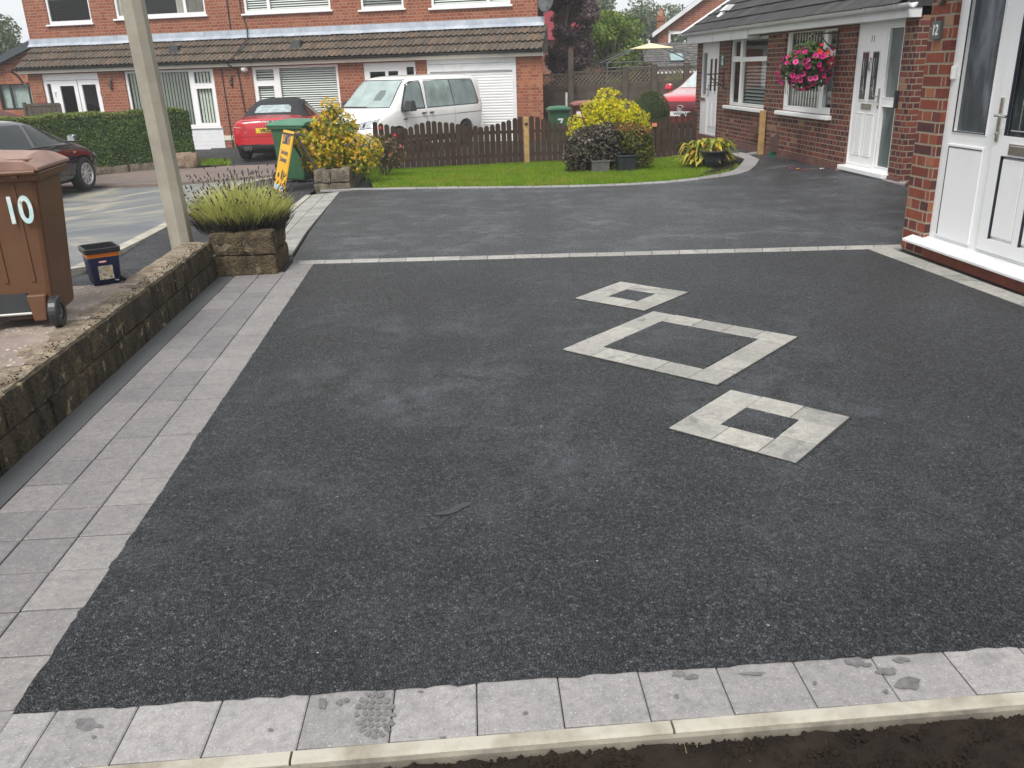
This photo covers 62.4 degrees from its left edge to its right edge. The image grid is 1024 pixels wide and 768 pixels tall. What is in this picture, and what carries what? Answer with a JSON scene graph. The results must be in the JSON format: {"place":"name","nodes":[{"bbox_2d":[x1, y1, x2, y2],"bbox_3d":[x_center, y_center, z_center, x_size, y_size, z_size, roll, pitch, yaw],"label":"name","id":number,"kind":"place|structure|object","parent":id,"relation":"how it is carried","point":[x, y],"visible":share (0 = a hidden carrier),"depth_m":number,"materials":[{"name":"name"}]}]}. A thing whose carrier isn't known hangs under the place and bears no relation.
{"place":"outdoors","nodes":[
{"label":"outdoors","id":0,"kind":"place"},
{"bbox_2d":[62,178,263,266],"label":"road","id":1,"kind":"structure","parent":0,"point":[118,216],"depth_m":12.42,"materials":[{"name":"asphalt"}]},
{"bbox_2d":[0,121,97,189],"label":"black hatchback","id":2,"kind":"object","parent":1,"relation":"on","point":[80,172],"visible":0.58,"depth_m":15.97,"materials":[{"name":"paint"}]},
{"bbox_2d":[61,164,275,185],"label":"pavement","id":3,"kind":"structure","parent":0,"point":[141,177],"depth_m":18.81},
{"bbox_2d":[119,178,314,279],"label":"pavement","id":4,"kind":"structure","parent":0,"point":[143,254],"depth_m":8.50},
{"bbox_2d":[120,0,193,248],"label":"lamp post","id":5,"kind":"object","parent":4,"relation":"on","point":[143,54],"visible":0.92,"depth_m":6.57,"materials":[{"name":"paint"}]},
{"bbox_2d":[151,148,170,236],"bbox_3d":[-2.793,-1.523,6.750,0.049,0.700,0.010,-3,21,-3],"label":"access door","id":6,"kind":"structure","parent":5,"relation":"in","point":[152,149],"depth_m":6.73,"materials":[{"name":"paint"}]},
{"bbox_2d":[265,118,323,179],"bbox_3d":[-3.734,-4.091,14.797,0.822,1.072,0.670,7,22,23],"label":"wheelie bin","id":7,"kind":"object","parent":4,"relation":"on","point":[296,171],"visible":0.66,"depth_m":14.53,"materials":[{"name":"green plastic"}]},
{"bbox_2d":[274,130,317,191],"bbox_3d":[-3.380,-3.540,13.389,0.754,0.923,0.673,-12,23,-25],"label":"advertising board","id":8,"kind":"object","parent":4,"relation":"on","point":[288,136],"visible":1,"depth_m":13.22,"materials":[{"name":"yellow plastic"}]},
{"bbox_2d":[285,192,338,256],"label":"driveway mouth paving","id":9,"kind":"structure","parent":0,"point":[309,211],"depth_m":10.02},
{"bbox_2d":[0,0,694,60],"label":"sky","id":10,"kind":"structure","parent":0,"point":[13,8],"materials":[{"name":"white"}]},
{"bbox_2d":[209,140,569,167],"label":"driveway","id":11,"kind":"structure","parent":0,"point":[232,154],"depth_m":21.50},
{"bbox_2d":[233,97,326,158],"bbox_3d":[-5.946,-6.777,22.176,2.191,1.406,4.228,-3,21,-2],"label":"red convertible","id":12,"kind":"object","parent":11,"relation":"on","point":[252,133],"visible":0.57,"depth_m":20.50,"materials":[{"name":"paint"}]},
{"bbox_2d":[326,74,481,153],"bbox_3d":[-2.714,-7.003,21.822,2.263,1.839,4.611,11,24,31],"label":"white van","id":13,"kind":"object","parent":11,"relation":"on","point":[401,102],"visible":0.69,"depth_m":20.93,"materials":[{"name":"paint"}]},
{"bbox_2d":[546,105,570,140],"bbox_3d":[1.262,-7.074,23.018,0.603,0.965,0.740,-3,21,-3],"label":"wheelie bin","id":14,"kind":"object","parent":11,"relation":"on","point":[557,114],"visible":0.51,"depth_m":22.68,"materials":[{"name":"green plastic"}]},
{"bbox_2d":[55,131,908,453],"bbox_3d":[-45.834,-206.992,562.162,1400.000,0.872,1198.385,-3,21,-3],"label":"ground","id":15,"kind":"structure","parent":0,"point":[85,279],"depth_m":13.99,"materials":[{"name":"grey"}]},
{"bbox_2d":[0,14,22,54],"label":"hazy tree","id":16,"kind":"object","parent":15,"relation":"on","point":[8,36],"visible":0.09,"depth_m":41.48,"materials":[{"name":"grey plant"}]},
{"bbox_2d":[0,41,33,116],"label":"neighbouring house","id":17,"kind":"structure","parent":15,"relation":"on","point":[14,94],"depth_m":28.46,"materials":[{"name":"red brick"}]},
{"bbox_2d":[0,83,33,109],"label":"window","id":18,"kind":"structure","parent":17,"relation":"in","point":[14,95],"depth_m":28.74,"materials":[{"name":"black plastic"}]},
{"bbox_2d":[22,102,61,120],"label":"garden gate","id":19,"kind":"structure","parent":15,"relation":"on","point":[29,110],"depth_m":26.35,"materials":[{"name":"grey wood"}]},
{"bbox_2d":[0,283,133,380],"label":"crossover slab","id":20,"kind":"structure","parent":15,"relation":"on","point":[17,337],"depth_m":4.59,"materials":[{"name":"concrete"}]},
{"bbox_2d":[0,150,73,326],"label":"wheelie bin","id":21,"kind":"object","parent":20,"relation":"on","point":[36,284],"visible":1,"depth_m":4.51,"materials":[{"name":"brown plastic"}]},
{"bbox_2d":[78,241,120,285],"bbox_3d":[-2.691,-0.790,5.553,0.220,0.242,0.230,-16,24,-32],"label":"plastic tub","id":22,"kind":"object","parent":20,"relation":"on","point":[101,262],"visible":1,"depth_m":5.49,"materials":[{"name":"blue plastic"}]},
{"bbox_2d":[0,107,195,174],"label":"clipped hedge","id":23,"kind":"object","parent":15,"relation":"on","point":[117,142],"visible":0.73,"depth_m":19.55,"materials":[{"name":"green plant"}]},
{"bbox_2d":[0,241,216,477],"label":"retaining wall","id":24,"kind":"structure","parent":15,"relation":"on","point":[66,372],"depth_m":4.58,"materials":[{"name":"stone"}]},
{"bbox_2d":[0,272,284,637],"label":"paved border","id":25,"kind":"object","parent":15,"relation":"on","point":[51,508],"visible":0.91,"depth_m":3.77,"materials":[{"name":"concrete"}]},
{"bbox_2d":[0,257,293,508],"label":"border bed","id":26,"kind":"object","parent":15,"relation":"on","point":[288,264],"visible":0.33,"depth_m":4.86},
{"bbox_2d":[0,276,233,507],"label":"wall foot strip","id":27,"kind":"object","parent":26,"relation":"on","point":[18,475],"depth_m":4.35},
{"bbox_2d":[208,224,289,277],"bbox_3d":[-2.236,-1.162,7.246,0.542,0.396,0.649,-3,21,-3],"label":"stone planter","id":28,"kind":"object","parent":26,"relation":"on","point":[254,252],"visible":0.85,"depth_m":6.97,"materials":[{"name":"stone"}]},
{"bbox_2d":[184,157,299,235],"bbox_3d":[-2.281,-1.585,7.081,0.980,0.628,0.808,-3,21,-3],"label":"lavender bush","id":29,"kind":"object","parent":28,"relation":"on","point":[232,210],"visible":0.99,"depth_m":6.96,"materials":[{"name":"green plant"}]},
{"bbox_2d":[0,261,312,733],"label":"paved border edge","id":30,"kind":"object","parent":15,"relation":"on","point":[32,635],"visible":0.87,"depth_m":3.16,"materials":[{"name":"stone"}]},
{"bbox_2d":[61,174,272,188],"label":"kerb","id":31,"kind":"structure","parent":15,"relation":"on","point":[143,184],"depth_m":17.26,"materials":[{"name":"concrete"}]},
{"bbox_2d":[71,177,271,275],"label":"road kerb","id":32,"kind":"structure","parent":15,"relation":"on","point":[80,268],"depth_m":8.49,"materials":[{"name":"concrete"}]},
{"bbox_2d":[176,152,199,168],"bbox_3d":[-7.885,-5.383,20.423,0.663,0.408,0.330,-3,21,-3],"label":"boulder","id":33,"kind":"object","parent":15,"relation":"on","point":[188,160],"visible":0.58,"depth_m":20.29,"materials":[{"name":"stone"}]},
{"bbox_2d":[10,0,552,149],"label":"semi detached house","id":34,"kind":"structure","parent":15,"relation":"on","point":[224,66],"depth_m":25.30,"materials":[{"name":"red brick"}]},
{"bbox_2d":[45,0,93,26],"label":"window","id":35,"kind":"structure","parent":34,"relation":"in","point":[77,22],"depth_m":26.65,"materials":[{"name":"white plastic"}]},
{"bbox_2d":[42,73,103,117],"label":"porch doors","id":36,"kind":"structure","parent":34,"relation":"in","point":[77,80],"depth_m":26.59,"materials":[{"name":"white plastic"}]},
{"bbox_2d":[113,0,207,20],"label":"window","id":37,"kind":"structure","parent":34,"relation":"in","point":[185,8],"depth_m":25.86,"materials":[{"name":"white plastic"}]},
{"bbox_2d":[124,69,222,128],"bbox_3d":[-10.447,-8.751,26.054,3.160,1.725,0.241,2,21,12],"label":"window","id":38,"kind":"structure","parent":34,"relation":"in","point":[198,124],"depth_m":26.00,"materials":[{"name":"white plastic"}]},
{"bbox_2d":[241,0,332,15],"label":"window","id":39,"kind":"structure","parent":34,"relation":"in","point":[318,8],"depth_m":25.22,"materials":[{"name":"white plastic"}]},
{"bbox_2d":[252,64,340,117],"bbox_3d":[-6.390,-8.561,25.233,2.880,1.755,0.247,2,21,12],"label":"window","id":40,"kind":"structure","parent":34,"relation":"in","point":[275,84],"depth_m":25.18,"materials":[{"name":"white plastic"}]},
{"bbox_2d":[358,0,405,11],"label":"window","id":41,"kind":"structure","parent":34,"relation":"in","point":[396,6],"depth_m":24.63,"materials":[{"name":"white plastic"}]},
{"bbox_2d":[363,61,415,79],"bbox_3d":[-3.494,-8.189,24.762,1.590,2.300,0.056,2,21,12],"label":"front door","id":42,"kind":"structure","parent":34,"relation":"in","point":[401,67],"depth_m":24.40,"materials":[{"name":"white plastic"}]},
{"bbox_2d":[428,0,512,9],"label":"window","id":43,"kind":"structure","parent":34,"relation":"in","point":[487,3],"depth_m":24.10,"materials":[{"name":"white plastic"}]},
{"bbox_2d":[431,69,513,142],"bbox_3d":[-1.114,-7.837,24.368,2.400,2.270,0.044,2,21,12],"label":"garage door","id":44,"kind":"structure","parent":34,"relation":"in","point":[495,86],"depth_m":24.07,"materials":[{"name":"white plastic"}]},
{"bbox_2d":[313,151,367,193],"bbox_3d":[-2.936,-3.725,14.758,0.586,0.421,3.400,-3,21,-3],"label":"stone planter","id":45,"kind":"object","parent":15,"relation":"on","point":[341,177],"visible":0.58,"depth_m":13.19,"materials":[{"name":"grey stone"}]},
{"bbox_2d":[293,96,383,175],"bbox_3d":[-2.832,-3.990,13.658,1.512,1.261,0.981,-3,21,-3],"label":"shrub","id":46,"kind":"object","parent":45,"relation":"in","point":[328,149],"visible":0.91,"depth_m":13.50,"materials":[{"name":"yellow plant"}]},
{"bbox_2d":[0,647,1023,767],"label":"edging course","id":47,"kind":"object","parent":15,"relation":"on","point":[184,730],"visible":0.77,"depth_m":2.19,"materials":[{"name":"stone"}]},
{"bbox_2d":[74,656,920,738],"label":"damp stains","id":48,"kind":"object","parent":47,"relation":"on","point":[86,724],"visible":1,"depth_m":2.21,"materials":[{"name":"concrete"}]},
{"bbox_2d":[523,117,529,162],"bbox_3d":[0.291,-4.852,16.960,0.100,0.950,0.136,-3,21,-3],"label":"fence post","id":49,"kind":"object","parent":15,"relation":"on","point":[526,136],"visible":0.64,"depth_m":16.91,"materials":[{"name":"brown wood"}]},
{"bbox_2d":[320,152,758,191],"bbox_3d":[1.296,-3.336,13.553,8.341,0.140,2.868,-9,22,-19],"label":"lawn rim","id":50,"kind":"object","parent":15,"relation":"on","point":[749,162],"visible":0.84,"depth_m":12.98,"materials":[{"name":"stone"}]},
{"bbox_2d":[368,154,739,187],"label":"turf","id":51,"kind":"structure","parent":15,"relation":"on","point":[579,184],"depth_m":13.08,"materials":[{"name":"plant"}]},
{"bbox_2d":[362,161,392,181],"bbox_3d":[-2.539,-3.931,15.358,0.738,0.333,1.624,-3,21,-3],"label":"grass tuft","id":52,"kind":"object","parent":51,"relation":"on","point":[375,172],"visible":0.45,"depth_m":15.29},
{"bbox_2d":[367,127,406,175],"bbox_3d":[-2.231,-4.102,14.976,0.745,0.890,0.537,-3,21,-3],"label":"rose bush","id":53,"kind":"object","parent":51,"relation":"on","point":[386,158],"visible":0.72,"depth_m":14.93,"materials":[{"name":"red plant"}]},
{"bbox_2d":[372,116,523,169],"bbox_3d":[-1.227,-4.757,16.647,2.988,0.902,0.064,-6,21,-12],"label":"picket fence","id":54,"kind":"object","parent":51,"relation":"on","point":[516,131],"visible":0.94,"depth_m":16.66,"materials":[{"name":"brown wood"}]},
{"bbox_2d":[561,121,624,171],"bbox_3d":[1.419,-4.099,14.687,1.180,0.885,0.791,-3,21,-3],"label":"dark shrub","id":55,"kind":"object","parent":51,"relation":"on","point":[605,143],"visible":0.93,"depth_m":14.48,"materials":[{"name":"grey plant"}]},
{"bbox_2d":[590,159,609,171],"bbox_3d":[1.510,-3.757,14.584,0.317,0.220,0.317,-3,21,-3],"label":"stone pot","id":56,"kind":"object","parent":51,"relation":"on","point":[600,165],"visible":0.71,"depth_m":14.44,"materials":[{"name":"stone"}]},
{"bbox_2d":[566,87,650,165],"bbox_3d":[1.716,-4.516,14.994,1.572,1.425,0.797,-3,21,-3],"label":"golden acer","id":57,"kind":"object","parent":51,"relation":"on","point":[604,111],"visible":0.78,"depth_m":14.83,"materials":[{"name":"yellow plant"}]},
{"bbox_2d":[529,111,696,160],"bbox_3d":[1.999,-4.932,16.856,3.311,0.884,0.064,0,21,4],"label":"picket fence","id":58,"kind":"object","parent":51,"relation":"on","point":[658,149],"visible":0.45,"depth_m":16.83,"materials":[{"name":"brown wood"}]},
{"bbox_2d":[614,153,637,171],"bbox_3d":[1.944,-3.787,14.501,0.349,0.300,0.349,-3,21,-3],"label":"plant pot","id":59,"kind":"object","parent":51,"relation":"on","point":[624,161],"visible":0.78,"depth_m":14.36,"materials":[{"name":"plastic"}]},
{"bbox_2d":[612,122,655,167],"bbox_3d":[2.114,-4.124,14.688,0.803,0.837,0.623,-3,21,-3],"label":"mixed conifer","id":60,"kind":"object","parent":51,"relation":"on","point":[634,138],"visible":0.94,"depth_m":14.50,"materials":[{"name":"green plant"}]},
{"bbox_2d":[697,157,742,176],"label":"bare earth","id":61,"kind":"structure","parent":51,"relation":"on","point":[737,160],"depth_m":14.43,"materials":[{"name":"soil"}]},
{"bbox_2d":[673,137,738,166],"bbox_3d":[3.339,-3.996,14.623,1.154,0.487,0.978,7,22,23],"label":"hosta","id":62,"kind":"object","parent":61,"relation":"on","point":[695,158],"visible":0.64,"depth_m":14.47,"materials":[{"name":"yellow plant"}]},
{"bbox_2d":[700,149,727,168],"bbox_3d":[3.425,-3.820,14.375,0.454,0.300,0.454,-3,21,-3],"label":"round pot","id":63,"kind":"object","parent":61,"relation":"on","point":[711,159],"visible":0.94,"depth_m":14.24,"materials":[{"name":"plastic"}]},
{"bbox_2d":[89,692,1023,767],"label":"kerb","id":64,"kind":"structure","parent":15,"relation":"on","point":[447,745],"depth_m":2.09,"materials":[{"name":"concrete"}]},
{"bbox_2d":[565,50,573,134],"bbox_3d":[1.708,-8.668,25.272,0.249,2.420,0.100,-3,21,-3],"label":"tall post","id":65,"kind":"object","parent":15,"relation":"on","point":[569,97],"visible":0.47,"depth_m":25.16,"materials":[{"name":"brown wood"}]},
{"bbox_2d":[543,0,599,85],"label":"purple tree","id":66,"kind":"object","parent":15,"relation":"on","point":[581,13],"visible":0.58,"depth_m":28.59,"materials":[{"name":"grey plant"}]},
{"bbox_2d":[542,10,608,84],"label":"red roofed house","id":67,"kind":"structure","parent":15,"relation":"on","point":[547,21],"depth_m":42.42,"materials":[{"name":"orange brick"}]},
{"bbox_2d":[570,100,594,126],"bbox_3d":[1.973,-7.229,23.229,0.670,1.072,0.822,-3,21,-3],"label":"wheelie bin","id":68,"kind":"object","parent":15,"relation":"on","point":[576,107],"visible":0.33,"depth_m":22.83,"materials":[{"name":"brown plastic"}]},
{"bbox_2d":[592,0,625,55],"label":"hazy tree","id":69,"kind":"object","parent":15,"relation":"on","point":[604,4],"visible":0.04,"depth_m":52.96,"materials":[{"name":"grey plant"}]},
{"bbox_2d":[577,9,647,84],"bbox_3d":[3.680,-11.821,31.875,2.833,4.330,3.414,-3,21,-3],"label":"green tree","id":70,"kind":"object","parent":15,"relation":"on","point":[609,26],"visible":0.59,"depth_m":31.02,"materials":[{"name":"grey plant"}]},
{"bbox_2d":[622,66,627,120],"bbox_3d":[3.452,-8.696,25.934,0.200,2.000,0.140,-3,21,-3],"label":"fence post","id":71,"kind":"object","parent":15,"relation":"on","point":[624,82],"visible":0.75,"depth_m":25.72,"materials":[{"name":"brown wood"}]},
{"bbox_2d":[573,70,621,132],"bbox_3d":[2.618,-8.653,25.993,1.586,1.830,0.062,-2,21,0],"label":"lattice fence panel","id":72,"kind":"object","parent":71,"relation":"attached to","point":[585,92],"visible":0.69,"depth_m":25.80,"materials":[{"name":"brown wood"}]},
{"bbox_2d":[627,68,650,121],"bbox_3d":[3.893,-8.716,25.993,0.814,1.870,0.062,-2,21,0],"label":"lattice fence panel","id":73,"kind":"object","parent":71,"relation":"attached to","point":[636,89],"visible":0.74,"depth_m":25.81,"materials":[{"name":"brown wood"}]},
{"bbox_2d":[602,11,650,73],"bbox_3d":[5.407,-14.284,37.981,2.384,4.557,2.309,-16,25,-33],"label":"willow","id":74,"kind":"object","parent":15,"relation":"on","point":[640,17],"visible":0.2,"depth_m":37.14,"materials":[{"name":"green plant"}]},
{"bbox_2d":[591,43,696,84],"bbox_3d":[4.724,-10.329,29.074,3.558,2.580,3.058,-3,21,-3],"label":"gazebo","id":75,"kind":"object","parent":15,"relation":"on","point":[651,46],"visible":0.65,"depth_m":28.23,"materials":[{"name":"yellow fabric"}]},
{"bbox_2d":[268,706,1023,767],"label":"kerb face","id":76,"kind":"object","parent":15,"relation":"on","point":[867,724],"visible":0.33,"depth_m":2.09},
{"bbox_2d":[632,90,669,147],"bbox_3d":[3.083,-5.882,18.884,0.917,1.328,0.924,-3,21,-3],"label":"clipped dome bush","id":77,"kind":"object","parent":15,"relation":"on","point":[654,106],"visible":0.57,"depth_m":18.53,"materials":[{"name":"plant"}]},
{"bbox_2d":[619,0,686,58],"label":"hazy tree","id":78,"kind":"object","parent":15,"relation":"on","point":[651,25],"visible":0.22,"depth_m":61.53,"materials":[{"name":"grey plant"}]},
{"bbox_2d":[651,63,657,94],"bbox_3d":[4.342,-8.746,25.934,0.200,2.040,0.140,-3,21,-3],"label":"fence post","id":79,"kind":"object","parent":15,"relation":"on","point":[654,68],"visible":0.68,"depth_m":25.66,"materials":[{"name":"brown wood"}]},
{"bbox_2d":[657,66,683,130],"bbox_3d":[4.829,-8.756,26.001,0.904,1.880,0.062,-2,21,-1],"label":"lattice fence panel","id":80,"kind":"object","parent":79,"relation":"attached to","point":[675,83],"visible":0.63,"depth_m":25.79,"materials":[{"name":"brown wood"}]},
{"bbox_2d":[298,244,1023,305],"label":"dividing course","id":81,"kind":"object","parent":15,"relation":"on","point":[892,251],"visible":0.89,"depth_m":7.29,"materials":[{"name":"stone"}]},
{"bbox_2d":[643,42,697,80],"bbox_3d":[8.562,-13.633,37.422,5.560,2.880,3.286,-1,21,3],"label":"single storey extension","id":82,"kind":"object","parent":15,"relation":"on","point":[663,54],"visible":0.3,"depth_m":36.86,"materials":[{"name":"grey"}]},
{"bbox_2d":[660,71,696,127],"bbox_3d":[5.322,-7.585,22.483,2.381,1.613,4.431,11,24,31],"label":"red crossover car","id":83,"kind":"object","parent":15,"relation":"on","point":[681,98],"visible":0.3,"depth_m":20.97,"materials":[{"name":"paint"}]},
{"bbox_2d":[644,0,732,42],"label":"gabled house","id":84,"kind":"structure","parent":15,"relation":"on","point":[688,16],"depth_m":39.10,"materials":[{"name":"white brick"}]},
{"bbox_2d":[385,714,1023,767],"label":"soil bed","id":85,"kind":"object","parent":15,"relation":"on","point":[863,752],"visible":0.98,"depth_m":2.04,"materials":[{"name":"soil"}]},
{"bbox_2d":[757,110,765,154],"bbox_3d":[4.511,-4.522,15.287,0.090,0.810,0.090,-3,21,-3],"label":"wooden post","id":86,"kind":"object","parent":15,"relation":"on","point":[761,133],"visible":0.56,"depth_m":15.24,"materials":[{"name":"brown wood"}]},
{"bbox_2d":[680,0,932,185],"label":"brick bungalow","id":87,"kind":"object","parent":15,"relation":"on","point":[859,115],"visible":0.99,"depth_m":13.06,"materials":[{"name":"red brick"}]},
{"bbox_2d":[722,35,768,112],"bbox_3d":[4.518,-5.897,16.097,0.247,1.315,2.160,-4,21,-5],"label":"window","id":88,"kind":"structure","parent":87,"relation":"in","point":[742,59],"depth_m":16.35,"materials":[{"name":"white plastic"}]},
{"bbox_2d":[774,28,837,120],"bbox_3d":[4.748,-4.972,13.526,0.231,1.340,2.022,-4,21,-5],"label":"window","id":89,"kind":"structure","parent":87,"relation":"in","point":[821,101],"depth_m":13.54,"materials":[{"name":"white plastic"}]},
{"bbox_2d":[776,39,836,94],"bbox_3d":[4.402,-4.749,12.672,0.905,0.799,0.733,-3,21,-3],"label":"hanging basket","id":90,"kind":"object","parent":87,"relation":"hanging from","point":[806,66],"visible":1,"depth_m":12.49,"materials":[{"name":"pink plant"}]},
{"bbox_2d":[898,249,1023,295],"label":"drain channel","id":91,"kind":"object","parent":15,"relation":"on","point":[959,271],"visible":0.5,"depth_m":6.44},
{"bbox_2d":[901,0,1023,293],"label":"brick house","id":92,"kind":"structure","parent":15,"relation":"on","point":[964,211],"depth_m":6.32,"materials":[{"name":"red brick"}]},
{"bbox_2d":[976,0,1023,262],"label":"door","id":93,"kind":"structure","parent":92,"relation":"in","point":[1001,227],"depth_m":5.94,"materials":[{"name":"white plastic"}]},
{"bbox_2d":[13,249,1023,713],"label":"driveway","id":94,"kind":"structure","parent":0,"point":[365,423],"depth_m":3.22,"materials":[{"name":"asphalt"}]},
{"bbox_2d":[434,502,469,514],"bbox_3d":[-0.218,0.469,3.168,0.159,0.001,0.044,-18,26,-36],"label":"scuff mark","id":95,"kind":"object","parent":94,"relation":"on","point":[455,508],"visible":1,"depth_m":3.17,"materials":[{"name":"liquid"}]},
{"bbox_2d":[574,286,688,310],"bbox_3d":[0.851,-0.630,6.018,0.603,0.001,0.608,15,26,38],"label":"inlay joint","id":96,"kind":"object","parent":94,"relation":"on","point":[634,300],"visible":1,"depth_m":5.87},
{"bbox_2d":[610,289,652,300],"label":"inlay tarmac","id":97,"kind":"structure","parent":96,"relation":"on","point":[632,295],"depth_m":6.01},
{"bbox_2d":[576,282,687,310],"bbox_3d":[0.852,-0.621,6.021,0.574,0.030,0.574,15,26,38],"label":"paver inlay","id":98,"kind":"object","parent":94,"relation":"on","point":[658,297],"visible":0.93,"depth_m":5.98,"materials":[{"name":"stone"}]},
{"bbox_2d":[563,311,796,384],"bbox_3d":[0.991,-0.229,4.960,0.987,0.031,0.987,15,26,38],"label":"paver inlay","id":99,"kind":"object","parent":94,"relation":"on","point":[765,343],"visible":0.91,"depth_m":4.85,"materials":[{"name":"stone"}]},
{"bbox_2d":[561,311,798,385],"bbox_3d":[0.992,-0.237,4.957,1.019,0.001,1.022,15,26,38],"label":"inlay joint","id":100,"kind":"object","parent":94,"relation":"on","point":[693,366],"visible":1,"depth_m":4.67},
{"bbox_2d":[605,321,756,368],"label":"inlay tarmac","id":101,"kind":"structure","parent":100,"relation":"on","point":[687,345],"depth_m":4.94,"materials":[{"name":"asphalt"}]},
{"bbox_2d":[666,389,851,463],"bbox_3d":[1.124,0.176,3.839,0.625,0.001,0.622,15,26,38],"label":"inlay joint","id":102,"kind":"object","parent":94,"relation":"on","point":[827,437],"visible":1,"depth_m":3.71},
{"bbox_2d":[722,408,797,437],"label":"inlay tarmac","id":103,"kind":"structure","parent":102,"relation":"on","point":[763,423],"depth_m":3.83,"materials":[{"name":"asphalt"}]},
{"bbox_2d":[670,390,848,462],"bbox_3d":[1.125,0.185,3.841,0.591,0.031,0.591,15,26,38],"label":"paver inlay","id":104,"kind":"object","parent":94,"relation":"on","point":[807,432],"visible":0.91,"depth_m":3.79,"materials":[{"name":"stone"}]},
{"bbox_2d":[293,154,908,260],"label":"neighbour driveway","id":105,"kind":"structure","parent":0,"point":[766,201],"depth_m":9.13,"materials":[{"name":"asphalt"}]},
{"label":"verge","id":106,"kind":"structure","parent":0,"visible":0},
{"bbox_2d":[199,157,230,164],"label":"verge grass","id":107,"kind":"structure","parent":106,"relation":"on","point":[217,161],"depth_m":20.62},
{"bbox_3d":[1.791,-8.615,25.935,0.200,1.950,0.140,-3,21,-3],"label":"fence post","id":108,"kind":"object","parent":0,"visible":0},
{"bbox_2d":[543,73,566,134],"bbox_3d":[0.466,-8.554,25.987,2.567,1.780,0.062,-2,21,0],"label":"lattice fence panel","id":109,"kind":"object","parent":108,"relation":"attached to","point":[553,95],"visible":0.25,"depth_m":25.86,"materials":[{"name":"brown wood"}]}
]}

